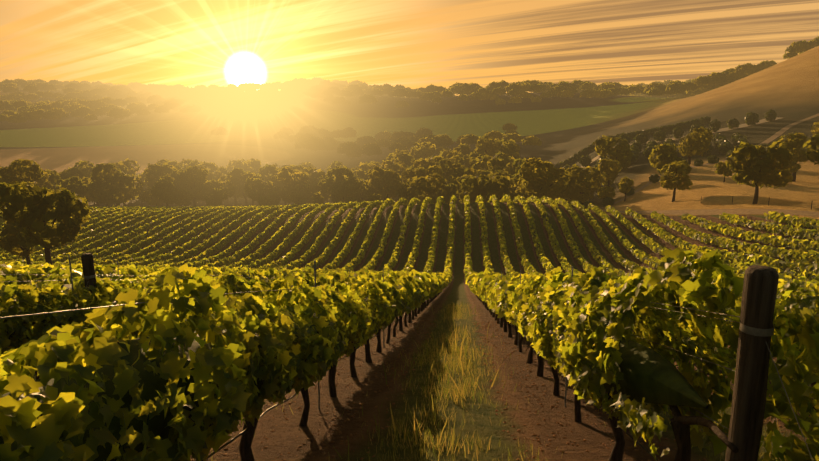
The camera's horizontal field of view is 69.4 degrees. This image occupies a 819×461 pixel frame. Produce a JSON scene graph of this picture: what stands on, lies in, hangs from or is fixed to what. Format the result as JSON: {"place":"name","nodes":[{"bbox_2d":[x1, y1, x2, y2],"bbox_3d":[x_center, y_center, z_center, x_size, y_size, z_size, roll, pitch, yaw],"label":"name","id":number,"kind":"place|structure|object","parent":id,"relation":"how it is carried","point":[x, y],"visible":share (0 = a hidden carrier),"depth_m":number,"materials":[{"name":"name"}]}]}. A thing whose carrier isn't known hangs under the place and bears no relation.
{"place":"outdoors","nodes":[
{"label":"outdoors","id":0,"kind":"place"},
{"bbox_2d":[0,46,818,460],"bbox_3d":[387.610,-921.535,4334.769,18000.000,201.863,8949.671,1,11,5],"label":"terrain","id":1,"kind":"structure","parent":0,"point":[566,128],"depth_m":127.94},
{"bbox_2d":[0,274,814,460],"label":"trellis wires","id":2,"kind":"object","parent":1,"relation":"on","point":[755,331],"visible":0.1,"depth_m":3.31,"materials":[{"name":"metal"}]},
{"bbox_2d":[20,141,795,264],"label":"tree trunks","id":3,"kind":"object","parent":1,"relation":"on","point":[48,258],"visible":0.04,"depth_m":166.48,"materials":[{"name":"brown plant"}]},
{"bbox_2d":[0,122,818,259],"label":"trees","id":4,"kind":"object","parent":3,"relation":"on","point":[36,197],"visible":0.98,"depth_m":191.09,"materials":[{"name":"green plant"}]},
{"bbox_2d":[0,194,818,327],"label":"vineyard rows","id":5,"kind":"object","parent":1,"relation":"on","point":[413,288],"visible":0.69,"depth_m":107.55,"materials":[{"name":"green plant"}]},
{"bbox_2d":[0,36,818,156],"bbox_3d":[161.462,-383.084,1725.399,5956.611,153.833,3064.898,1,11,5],"label":"distant trees","id":6,"kind":"object","parent":1,"relation":"on","point":[86,100],"visible":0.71,"depth_m":734.62,"materials":[{"name":"green plant"}]},
{"bbox_2d":[0,201,818,460],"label":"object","id":7,"kind":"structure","parent":1,"relation":"on","point":[650,375],"depth_m":3.93,"materials":[{"name":"green plant"}]},
{"bbox_2d":[17,255,806,409],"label":"vine stakes","id":8,"kind":"object","parent":1,"relation":"on","point":[349,274],"visible":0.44,"depth_m":8.04,"materials":[{"name":"brown wood"}]},
{"bbox_2d":[35,292,815,460],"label":"grapevine trunks","id":9,"kind":"object","parent":1,"relation":"on","point":[680,424],"depth_m":5.67,"materials":[{"name":"brown plant"}]},
{"bbox_2d":[0,248,818,460],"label":"vine leaves","id":10,"kind":"object","parent":9,"relation":"attached to","point":[575,323],"visible":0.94,"depth_m":3.88,"materials":[{"name":"green plant"}]},
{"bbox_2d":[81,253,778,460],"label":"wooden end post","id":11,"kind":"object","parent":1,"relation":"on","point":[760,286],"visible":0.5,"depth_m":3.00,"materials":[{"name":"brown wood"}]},
{"bbox_2d":[202,309,659,460],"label":"drip hose","id":12,"kind":"object","parent":1,"relation":"on","point":[276,405],"visible":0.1,"depth_m":5.12,"materials":[{"name":"black plastic"}]},
{"bbox_2d":[193,301,813,460],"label":"aisle grass","id":13,"kind":"structure","parent":1,"relation":"on","point":[458,349],"depth_m":9.04,"materials":[{"name":"green plant"}]},
{"bbox_2d":[209,320,798,460],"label":"soil clods","id":14,"kind":"object","parent":1,"relation":"on","point":[496,410],"visible":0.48,"depth_m":8.51,"materials":[{"name":"brown soil"}]},
{"bbox_2d":[554,109,776,208],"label":"bushes","id":15,"kind":"object","parent":1,"relation":"on","point":[722,143],"visible":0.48,"depth_m":285.01,"materials":[{"name":"green plant"}]},
{"bbox_2d":[581,117,780,167],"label":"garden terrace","id":16,"kind":"structure","parent":1,"relation":"on","point":[719,130],"depth_m":290.60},
{"bbox_2d":[0,0,818,95],"label":"sky","id":17,"kind":"structure","parent":0,"point":[414,44],"materials":[{"name":"orange"}]},
{"bbox_2d":[577,113,818,216],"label":"dirt road","id":18,"kind":"structure","parent":0,"point":[734,211],"depth_m":121.52,"materials":[{"name":"brown soil"}]}
]}

